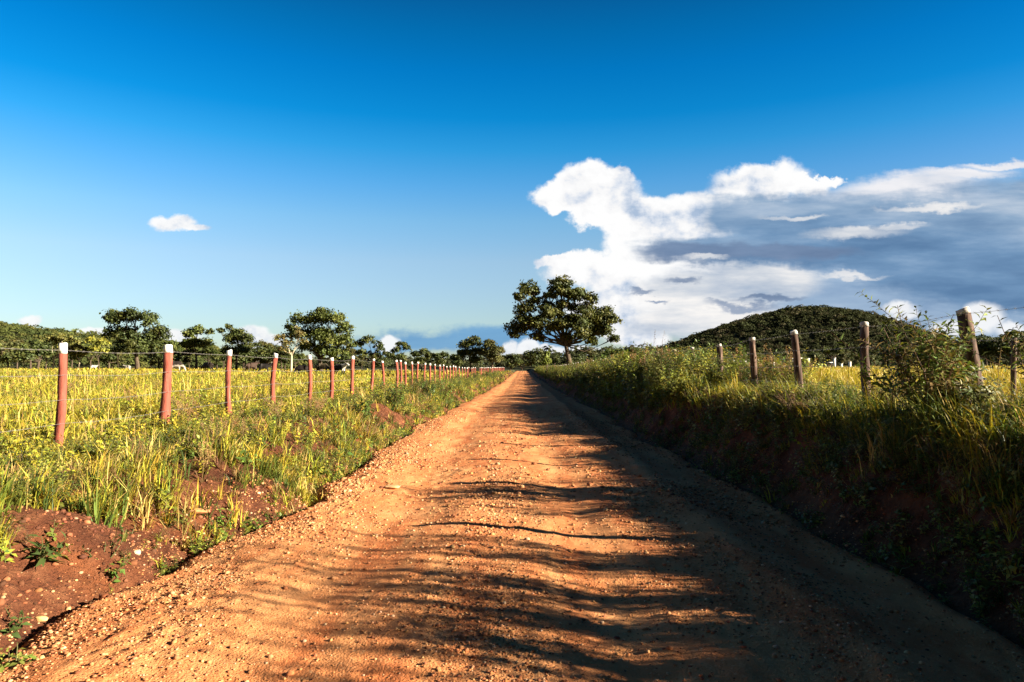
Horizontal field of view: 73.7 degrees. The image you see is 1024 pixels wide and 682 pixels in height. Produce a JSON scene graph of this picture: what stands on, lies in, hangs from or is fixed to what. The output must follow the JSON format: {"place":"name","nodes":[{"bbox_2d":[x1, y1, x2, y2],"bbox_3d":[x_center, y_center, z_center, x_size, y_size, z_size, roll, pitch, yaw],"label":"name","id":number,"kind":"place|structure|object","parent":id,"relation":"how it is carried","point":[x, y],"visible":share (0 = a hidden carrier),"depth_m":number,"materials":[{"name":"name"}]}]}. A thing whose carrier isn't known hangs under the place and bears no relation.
{"place":"outdoors","nodes":[
{"label":"outdoors","id":0,"kind":"place"},
{"bbox_2d":[0,331,294,368],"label":"hill","id":1,"kind":"structure","parent":0,"point":[13,366],"depth_m":279.35,"materials":[{"name":"green plant"}]},
{"bbox_2d":[0,321,324,367],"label":"forest","id":2,"kind":"object","parent":1,"relation":"on","point":[31,332],"visible":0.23,"depth_m":328.79,"materials":[{"name":"green plant"}]},
{"bbox_2d":[0,371,1023,681],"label":"dirt road","id":3,"kind":"structure","parent":0,"point":[528,395],"depth_m":4.68,"materials":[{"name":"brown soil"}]},
{"bbox_2d":[0,642,36,672],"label":"weed plant","id":4,"kind":"object","parent":3,"relation":"on","point":[21,661],"visible":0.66,"depth_m":3.61,"materials":[{"name":"green plant"}]},
{"bbox_2d":[384,485,399,488],"bbox_3d":[-1.546,1.892,8.820,0.209,0.052,0.148,-1,-2,22],"label":"rock","id":5,"kind":"object","parent":3,"relation":"on","point":[391,486],"visible":0.99,"depth_m":8.77,"materials":[{"name":"stone"}]},
{"bbox_2d":[0,369,1023,659],"bbox_3d":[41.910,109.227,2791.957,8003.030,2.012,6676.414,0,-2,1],"label":"ground","id":6,"kind":"structure","parent":0,"point":[886,501],"depth_m":6.02,"materials":[{"name":"soil"}]},
{"bbox_2d":[0,337,24,367],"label":"woodland tree","id":7,"kind":"object","parent":6,"relation":"on","point":[13,342],"visible":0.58,"depth_m":157.49,"materials":[{"name":"green plant"}]},
{"bbox_2d":[1,606,33,637],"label":"weed plant","id":8,"kind":"object","parent":6,"relation":"on","point":[15,629],"visible":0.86,"depth_m":4.14,"materials":[{"name":"green plant"}]},
{"bbox_2d":[12,343,35,369],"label":"woodland tree","id":9,"kind":"object","parent":6,"relation":"on","point":[23,345],"visible":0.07,"depth_m":151.58,"materials":[{"name":"green plant"}]},
{"bbox_2d":[0,339,57,368],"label":"woodland tree","id":10,"kind":"object","parent":6,"relation":"on","point":[18,353],"visible":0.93,"depth_m":136.95,"materials":[{"name":"green plant"}]},
{"bbox_2d":[35,616,47,621],"bbox_3d":[-3.063,1.812,4.441,0.080,0.045,0.054,-1,-2,15],"label":"rock","id":11,"kind":"object","parent":6,"relation":"on","point":[41,618],"visible":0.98,"depth_m":4.42,"materials":[{"name":"stone"}]},
{"bbox_2d":[19,530,69,566],"bbox_3d":[-3.317,1.479,4.804,0.298,0.256,0.355,0,-2,1],"label":"weed plant","id":12,"kind":"object","parent":6,"relation":"on","point":[50,551],"visible":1,"depth_m":4.81,"materials":[{"name":"green plant"}]},
{"bbox_2d":[22,538,72,560],"bbox_3d":[-3.357,1.523,4.916,0.244,0.220,0.323,-2,-3,44],"label":"weed plant","id":13,"kind":"object","parent":6,"relation":"on","point":[59,552],"visible":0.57,"depth_m":4.93,"materials":[{"name":"green plant"}]},
{"bbox_2d":[46,521,63,541],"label":"weed plant","id":14,"kind":"object","parent":6,"relation":"on","point":[52,533],"visible":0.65,"depth_m":5.05,"materials":[{"name":"green plant"}]},
{"bbox_2d":[45,331,82,368],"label":"tree","id":15,"kind":"object","parent":6,"relation":"on","point":[60,337],"visible":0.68,"depth_m":119.03,"materials":[{"name":"green plant"}]},
{"bbox_2d":[52,353,84,368],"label":"woodland tree","id":16,"kind":"object","parent":6,"relation":"on","point":[69,357],"visible":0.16,"depth_m":145.85,"materials":[{"name":"green plant"}]},
{"bbox_2d":[68,342,91,366],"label":"tree","id":17,"kind":"object","parent":6,"relation":"on","point":[77,347],"visible":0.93,"depth_m":117.78,"materials":[{"name":"green plant"}]},
{"bbox_2d":[79,343,103,365],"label":"woodland tree","id":18,"kind":"object","parent":6,"relation":"on","point":[86,347],"visible":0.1,"depth_m":146.29,"materials":[{"name":"green plant"}]},
{"bbox_2d":[84,336,111,368],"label":"tree","id":19,"kind":"object","parent":6,"relation":"on","point":[97,345],"visible":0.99,"depth_m":116.84,"materials":[{"name":"yellow plant"}]},
{"bbox_2d":[82,537,122,558],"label":"weed plant","id":20,"kind":"object","parent":6,"relation":"on","point":[118,540],"visible":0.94,"depth_m":5.27,"materials":[{"name":"green plant"}]},
{"bbox_2d":[97,347,131,367],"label":"woodland tree","id":21,"kind":"object","parent":6,"relation":"on","point":[108,358],"visible":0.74,"depth_m":165.54,"materials":[{"name":"green plant"}]},
{"bbox_2d":[110,350,125,367],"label":"woodland tree","id":22,"kind":"object","parent":6,"relation":"on","point":[120,360],"visible":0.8,"depth_m":154.88,"materials":[{"name":"green plant"}]},
{"bbox_2d":[119,552,134,567],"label":"weed plant","id":23,"kind":"object","parent":6,"relation":"on","point":[128,557],"visible":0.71,"depth_m":5.28,"materials":[{"name":"green plant"}]},
{"bbox_2d":[115,520,139,536],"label":"weed plant","id":24,"kind":"object","parent":6,"relation":"on","point":[120,527],"visible":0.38,"depth_m":5.73,"materials":[{"name":"green plant"}]},
{"bbox_2d":[99,306,172,369],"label":"broad tree","id":25,"kind":"object","parent":6,"relation":"on","point":[125,336],"visible":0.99,"depth_m":120.26,"materials":[{"name":"green plant"}]},
{"bbox_2d":[143,342,182,361],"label":"woodland tree","id":26,"kind":"object","parent":6,"relation":"on","point":[176,356],"visible":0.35,"depth_m":135.10,"materials":[{"name":"green plant"}]},
{"bbox_2d":[147,343,178,368],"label":"woodland tree","id":27,"kind":"object","parent":6,"relation":"on","point":[174,346],"visible":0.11,"depth_m":140.28,"materials":[{"name":"green plant"}]},
{"bbox_2d":[159,340,193,367],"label":"woodland tree","id":28,"kind":"object","parent":6,"relation":"on","point":[177,344],"visible":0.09,"depth_m":156.26,"materials":[{"name":"green plant"}]},
{"bbox_2d":[172,361,185,370],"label":"cow","id":29,"kind":"object","parent":6,"relation":"on","point":[179,364],"visible":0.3,"depth_m":86.46},
{"bbox_2d":[180,348,196,368],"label":"woodland tree","id":30,"kind":"object","parent":6,"relation":"on","point":[187,360],"visible":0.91,"depth_m":137.23,"materials":[{"name":"green plant"}]},
{"bbox_2d":[180,324,215,369],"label":"umbrella tree","id":31,"kind":"object","parent":6,"relation":"on","point":[194,341],"visible":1,"depth_m":135.48,"materials":[{"name":"green plant"}]},
{"bbox_2d":[186,506,209,514],"bbox_3d":[-3.046,1.639,6.568,0.256,0.082,0.211,0,-2,8],"label":"rock","id":32,"kind":"object","parent":6,"relation":"on","point":[202,511],"visible":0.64,"depth_m":6.53,"materials":[{"name":"stone"}]},
{"bbox_2d":[196,348,210,368],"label":"woodland tree","id":33,"kind":"object","parent":6,"relation":"on","point":[202,353],"visible":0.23,"depth_m":155.68,"materials":[{"name":"green plant"}]},
{"bbox_2d":[0,403,411,662],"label":"soil clods","id":34,"kind":"object","parent":6,"relation":"on","point":[3,601],"visible":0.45,"depth_m":5.03,"materials":[{"name":"soil"}]},
{"bbox_2d":[200,362,213,370],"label":"cow","id":35,"kind":"object","parent":6,"relation":"on","point":[208,364],"visible":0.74,"depth_m":100.35},
{"bbox_2d":[202,346,220,368],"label":"woodland tree","id":36,"kind":"object","parent":6,"relation":"on","point":[210,349],"visible":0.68,"depth_m":144.97,"materials":[{"name":"green plant"}]},
{"bbox_2d":[210,349,232,368],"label":"woodland tree","id":37,"kind":"object","parent":6,"relation":"on","point":[221,357],"visible":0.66,"depth_m":144.54,"materials":[{"name":"green plant"}]},
{"bbox_2d":[0,368,453,471],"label":"pasture weeds","id":38,"kind":"object","parent":6,"relation":"on","point":[193,412],"visible":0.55,"depth_m":16.68,"materials":[{"name":"green plant"}]},
{"bbox_2d":[216,323,255,368],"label":"umbrella tree","id":39,"kind":"object","parent":6,"relation":"on","point":[237,335],"visible":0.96,"depth_m":132.52,"materials":[{"name":"green plant"}]},
{"bbox_2d":[224,350,255,368],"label":"woodland tree","id":40,"kind":"object","parent":6,"relation":"on","point":[241,359],"visible":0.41,"depth_m":149.83,"materials":[{"name":"green plant"}]},
{"bbox_2d":[0,366,500,475],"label":"pasture grass","id":41,"kind":"structure","parent":6,"relation":"on","point":[79,414],"depth_m":19.43,"materials":[{"name":"plant"}]},
{"bbox_2d":[0,343,503,446],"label":"wire fence","id":42,"kind":"object","parent":6,"relation":"on","point":[165,405],"visible":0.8,"depth_m":11.82,"materials":[{"name":"red paint"}]},
{"bbox_2d":[245,361,259,371],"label":"cow","id":43,"kind":"object","parent":6,"relation":"on","point":[248,365],"visible":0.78,"depth_m":96.06},
{"bbox_2d":[0,370,506,659],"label":"verge weeds","id":44,"kind":"object","parent":6,"relation":"on","point":[459,381],"visible":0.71,"depth_m":9.19,"materials":[{"name":"green plant"}]},
{"bbox_2d":[0,370,512,574],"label":"verge grass","id":45,"kind":"structure","parent":6,"relation":"on","point":[144,467],"depth_m":7.00,"materials":[{"name":"green plant"}]},
{"bbox_2d":[247,350,268,368],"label":"woodland tree","id":46,"kind":"object","parent":6,"relation":"on","point":[261,361],"visible":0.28,"depth_m":155.72,"materials":[{"name":"green plant"}]},
{"bbox_2d":[245,341,274,367],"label":"woodland tree","id":47,"kind":"object","parent":6,"relation":"on","point":[259,352],"visible":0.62,"depth_m":151.74,"materials":[{"name":"green plant"}]},
{"bbox_2d":[257,363,271,371],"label":"cow","id":48,"kind":"object","parent":6,"relation":"on","point":[263,366],"visible":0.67,"depth_m":92.25},
{"bbox_2d":[258,339,277,363],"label":"woodland tree","id":49,"kind":"object","parent":6,"relation":"on","point":[263,345],"visible":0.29,"depth_m":153.91,"materials":[{"name":"green plant"}]},
{"bbox_2d":[266,348,295,369],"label":"woodland tree","id":50,"kind":"object","parent":6,"relation":"on","point":[270,354],"visible":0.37,"depth_m":139.38,"materials":[{"name":"green plant"}]},
{"bbox_2d":[279,349,296,369],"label":"woodland tree","id":51,"kind":"object","parent":6,"relation":"on","point":[282,357],"visible":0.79,"depth_m":135.56,"materials":[{"name":"green plant"}]},
{"bbox_2d":[274,325,309,370],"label":"tree","id":52,"kind":"object","parent":6,"relation":"on","point":[286,341],"visible":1,"depth_m":108.39,"materials":[{"name":"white plant"}]},
{"bbox_2d":[293,353,306,367],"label":"woodland tree","id":53,"kind":"object","parent":6,"relation":"on","point":[302,356],"visible":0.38,"depth_m":143.86,"materials":[{"name":"green plant"}]},
{"bbox_2d":[293,365,307,373],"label":"cow","id":54,"kind":"object","parent":6,"relation":"on","point":[301,367],"visible":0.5,"depth_m":80.10},
{"bbox_2d":[282,306,358,370],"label":"broad tree","id":55,"kind":"object","parent":6,"relation":"on","point":[324,336],"visible":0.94,"depth_m":124.67,"materials":[{"name":"green plant"}]},
{"bbox_2d":[314,363,329,372],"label":"cow","id":56,"kind":"object","parent":6,"relation":"on","point":[325,366],"visible":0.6,"depth_m":92.10},
{"bbox_2d":[334,363,348,373],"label":"cow","id":57,"kind":"object","parent":6,"relation":"on","point":[338,367],"visible":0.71,"depth_m":83.98},
{"bbox_2d":[328,354,359,369],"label":"woodland tree","id":58,"kind":"object","parent":6,"relation":"on","point":[337,360],"visible":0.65,"depth_m":157.57,"materials":[{"name":"green plant"}]},
{"bbox_2d":[345,346,360,364],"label":"woodland tree","id":59,"kind":"object","parent":6,"relation":"on","point":[352,352],"visible":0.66,"depth_m":149.94,"materials":[{"name":"green plant"}]},
{"bbox_2d":[343,387,373,420],"bbox_3d":[-3.453,1.483,15.475,0.708,0.884,0.672,0,-2,1],"label":"shrub","id":60,"kind":"object","parent":6,"relation":"on","point":[367,402],"visible":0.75,"depth_m":15.39,"materials":[{"name":"green plant"}]},
{"bbox_2d":[357,356,366,369],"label":"woodland tree","id":61,"kind":"object","parent":6,"relation":"on","point":[361,363],"visible":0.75,"depth_m":170.49,"materials":[{"name":"green plant"}]},
{"bbox_2d":[352,334,389,366],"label":"umbrella tree","id":62,"kind":"object","parent":6,"relation":"on","point":[361,342],"visible":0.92,"depth_m":130.20,"materials":[{"name":"green plant"}]},
{"bbox_2d":[375,357,394,369],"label":"woodland tree","id":63,"kind":"object","parent":6,"relation":"on","point":[388,362],"visible":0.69,"depth_m":163.52,"materials":[{"name":"green plant"}]},
{"bbox_2d":[375,377,410,405],"bbox_3d":[-3.406,1.503,19.533,1.134,0.954,0.766,-1,-2,19],"label":"shrub","id":64,"kind":"object","parent":6,"relation":"on","point":[396,395],"visible":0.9,"depth_m":19.49,"materials":[{"name":"green plant"}]},
{"bbox_2d":[385,341,410,370],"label":"umbrella tree","id":65,"kind":"object","parent":6,"relation":"on","point":[397,349],"visible":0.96,"depth_m":140.08,"materials":[{"name":"green plant"}]},
{"bbox_2d":[409,348,433,371],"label":"round tree","id":66,"kind":"object","parent":6,"relation":"on","point":[426,353],"visible":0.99,"depth_m":149.40,"materials":[{"name":"green plant"}]},
{"bbox_2d":[414,375,436,397],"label":"shrub","id":67,"kind":"object","parent":6,"relation":"on","point":[431,390],"visible":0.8,"depth_m":25.95,"materials":[{"name":"green plant"}]},
{"bbox_2d":[433,351,449,370],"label":"round tree","id":68,"kind":"object","parent":6,"relation":"on","point":[440,360],"visible":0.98,"depth_m":159.33,"materials":[{"name":"green plant"}]},
{"bbox_2d":[437,380,453,395],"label":"shrub","id":69,"kind":"object","parent":6,"relation":"on","point":[447,392],"visible":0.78,"depth_m":30.91,"materials":[{"name":"green plant"}]},
{"bbox_2d":[448,354,462,371],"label":"round tree","id":70,"kind":"object","parent":6,"relation":"on","point":[456,361],"visible":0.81,"depth_m":164.67,"materials":[{"name":"green plant"}]},
{"bbox_2d":[456,335,487,371],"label":"round tree","id":71,"kind":"object","parent":6,"relation":"on","point":[471,353],"visible":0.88,"depth_m":148.81,"materials":[{"name":"green plant"}]},
{"bbox_2d":[477,338,505,368],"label":"round tree","id":72,"kind":"object","parent":6,"relation":"on","point":[492,354],"visible":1,"depth_m":145.84,"materials":[{"name":"green plant"}]},
{"bbox_2d":[502,353,521,369],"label":"round tree","id":73,"kind":"object","parent":6,"relation":"on","point":[512,357],"visible":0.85,"depth_m":228.97,"materials":[{"name":"green plant"}]},
{"bbox_2d":[521,347,550,367],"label":"round tree","id":74,"kind":"object","parent":6,"relation":"on","point":[535,357],"visible":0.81,"depth_m":188.91,"materials":[{"name":"green plant"}]},
{"bbox_2d":[541,351,551,375],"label":"tree","id":75,"kind":"object","parent":6,"relation":"on","point":[546,361],"visible":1,"depth_m":94.67,"materials":[{"name":"green plant"}]},
{"bbox_2d":[549,354,560,364],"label":"woodland tree","id":76,"kind":"object","parent":6,"relation":"on","point":[555,358],"visible":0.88,"depth_m":233.27,"materials":[{"name":"green plant"}]},
{"bbox_2d":[503,274,624,364],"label":"broad tree","id":77,"kind":"object","parent":6,"relation":"on","point":[588,323],"visible":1,"depth_m":83.67,"materials":[{"name":"green plant"}]},
{"bbox_2d":[564,353,586,364],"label":"woodland tree","id":78,"kind":"object","parent":6,"relation":"on","point":[579,358],"visible":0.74,"depth_m":239.13,"materials":[{"name":"green plant"}]},
{"bbox_2d":[585,350,597,362],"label":"woodland tree","id":79,"kind":"object","parent":6,"relation":"on","point":[589,353],"visible":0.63,"depth_m":226.65,"materials":[{"name":"green plant"}]},
{"bbox_2d":[603,348,624,356],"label":"woodland tree","id":80,"kind":"object","parent":6,"relation":"on","point":[615,350],"visible":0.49,"depth_m":230.17,"materials":[{"name":"green plant"}]},
{"bbox_2d":[642,360,663,388],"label":"shrub","id":81,"kind":"object","parent":6,"relation":"on","point":[656,369],"visible":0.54,"depth_m":18.90,"materials":[{"name":"green plant"}]},
{"bbox_2d":[710,353,747,383],"bbox_3d":[4.875,0.785,15.444,1.003,1.035,0.698,2,-3,-43],"label":"shrub","id":82,"kind":"object","parent":6,"relation":"on","point":[725,371],"visible":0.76,"depth_m":15.37,"materials":[{"name":"green plant"}]},
{"bbox_2d":[533,339,1023,643],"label":"verge grass","id":83,"kind":"structure","parent":6,"relation":"on","point":[1010,416],"depth_m":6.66,"materials":[{"name":"green plant"}]},
{"bbox_2d":[548,306,1023,400],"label":"wire fence","id":84,"kind":"object","parent":6,"relation":"on","point":[964,313],"visible":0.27,"depth_m":9.93,"materials":[{"name":"red wood"}]},
{"bbox_2d":[807,351,823,366],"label":"woodland tree","id":85,"kind":"object","parent":6,"relation":"on","point":[811,354],"visible":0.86,"depth_m":234.86,"materials":[{"name":"green plant"}]},
{"bbox_2d":[819,345,843,366],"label":"woodland tree","id":86,"kind":"object","parent":6,"relation":"on","point":[835,350],"visible":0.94,"depth_m":193.83,"materials":[{"name":"green plant"}]},
{"bbox_2d":[837,351,850,365],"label":"woodland tree","id":87,"kind":"object","parent":6,"relation":"on","point":[842,355],"visible":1,"depth_m":232.31,"materials":[{"name":"green plant"}]},
{"bbox_2d":[869,351,880,365],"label":"woodland tree","id":88,"kind":"object","parent":6,"relation":"on","point":[874,357],"visible":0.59,"depth_m":224.73,"materials":[{"name":"green plant"}]},
{"bbox_2d":[854,338,923,407],"bbox_3d":[4.848,0.488,8.512,1.006,1.096,0.858,1,-2,-17],"label":"shrub","id":89,"kind":"object","parent":6,"relation":"on","point":[872,386],"visible":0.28,"depth_m":8.47,"materials":[{"name":"green plant"}]},
{"bbox_2d":[880,344,917,358],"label":"woodland tree","id":90,"kind":"object","parent":6,"relation":"on","point":[908,347],"visible":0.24,"depth_m":233.55,"materials":[{"name":"green plant"}]},
{"bbox_2d":[775,363,1023,412],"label":"pasture grass","id":91,"kind":"structure","parent":6,"relation":"on","point":[847,373],"depth_m":26.13,"materials":[{"name":"plant"}]},
{"bbox_2d":[826,289,991,422],"bbox_3d":[4.381,0.228,7.481,1.360,1.662,1.646,0,-2,1],"label":"shrub","id":92,"kind":"object","parent":6,"relation":"on","point":[929,351],"visible":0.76,"depth_m":7.26,"materials":[{"name":"green plant"}]},
{"bbox_2d":[883,329,988,403],"bbox_3d":[4.710,0.442,7.623,0.995,1.129,0.855,-1,-3,29],"label":"sapling","id":93,"kind":"object","parent":6,"relation":"on","point":[973,367],"visible":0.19,"depth_m":7.47,"materials":[{"name":"green plant"}]},
{"bbox_2d":[923,371,1006,420],"bbox_3d":[4.737,0.632,7.128,0.796,0.714,1.229,0,-2,1],"label":"shrub","id":94,"kind":"object","parent":6,"relation":"on","point":[981,394],"visible":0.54,"depth_m":6.96,"materials":[{"name":"green plant"}]},
{"bbox_2d":[951,338,993,358],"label":"woodland tree","id":95,"kind":"object","parent":6,"relation":"on","point":[981,347],"visible":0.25,"depth_m":191.76,"materials":[{"name":"green plant"}]},
{"bbox_2d":[976,333,994,365],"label":"woodland tree","id":96,"kind":"object","parent":6,"relation":"on","point":[979,337],"visible":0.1,"depth_m":201.37,"materials":[{"name":"green plant"}]},
{"bbox_2d":[958,315,1023,387],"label":"tall shrub","id":97,"kind":"object","parent":6,"relation":"on","point":[1021,345],"visible":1,"depth_m":6.39,"materials":[{"name":"green plant"}]},
{"bbox_2d":[980,337,1017,365],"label":"woodland tree","id":98,"kind":"object","parent":6,"relation":"on","point":[991,353],"visible":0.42,"depth_m":190.03,"materials":[{"name":"green plant"}]},
{"bbox_2d":[985,334,1023,365],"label":"woodland tree","id":99,"kind":"object","parent":6,"relation":"on","point":[997,344],"visible":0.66,"depth_m":187.75,"materials":[{"name":"green plant"}]},
{"bbox_2d":[1000,330,1023,364],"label":"woodland tree","id":100,"kind":"object","parent":6,"relation":"on","point":[1012,333],"visible":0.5,"depth_m":200.86,"materials":[{"name":"green plant"}]},
{"bbox_2d":[1010,338,1016,394],"bbox_3d":[6.679,0.599,9.082,0.090,1.286,0.088,0,-2,1],"label":"wooden stake","id":101,"kind":"object","parent":6,"relation":"on","point":[1012,372],"visible":0.42,"depth_m":9.06,"materials":[{"name":"brown wood"}]},
{"bbox_2d":[0,0,1023,364],"label":"sky","id":102,"kind":"structure","parent":0,"point":[399,168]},
{"bbox_2d":[313,354,1020,370],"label":"hill","id":103,"kind":"structure","parent":0,"point":[519,368],"depth_m":335.56,"materials":[{"name":"green plant"}]},
{"bbox_2d":[287,336,1023,367],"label":"forest","id":104,"kind":"object","parent":103,"relation":"on","point":[848,358],"visible":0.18,"depth_m":345.31,"materials":[{"name":"green plant"}]},
{"bbox_2d":[707,312,919,355],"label":"hill","id":105,"kind":"structure","parent":0,"point":[820,343],"depth_m":456.89,"materials":[{"name":"green plant"}]},
{"bbox_2d":[655,304,957,356],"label":"forest","id":106,"kind":"object","parent":105,"relation":"on","point":[782,316],"visible":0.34,"depth_m":487.50,"materials":[{"name":"green plant"}]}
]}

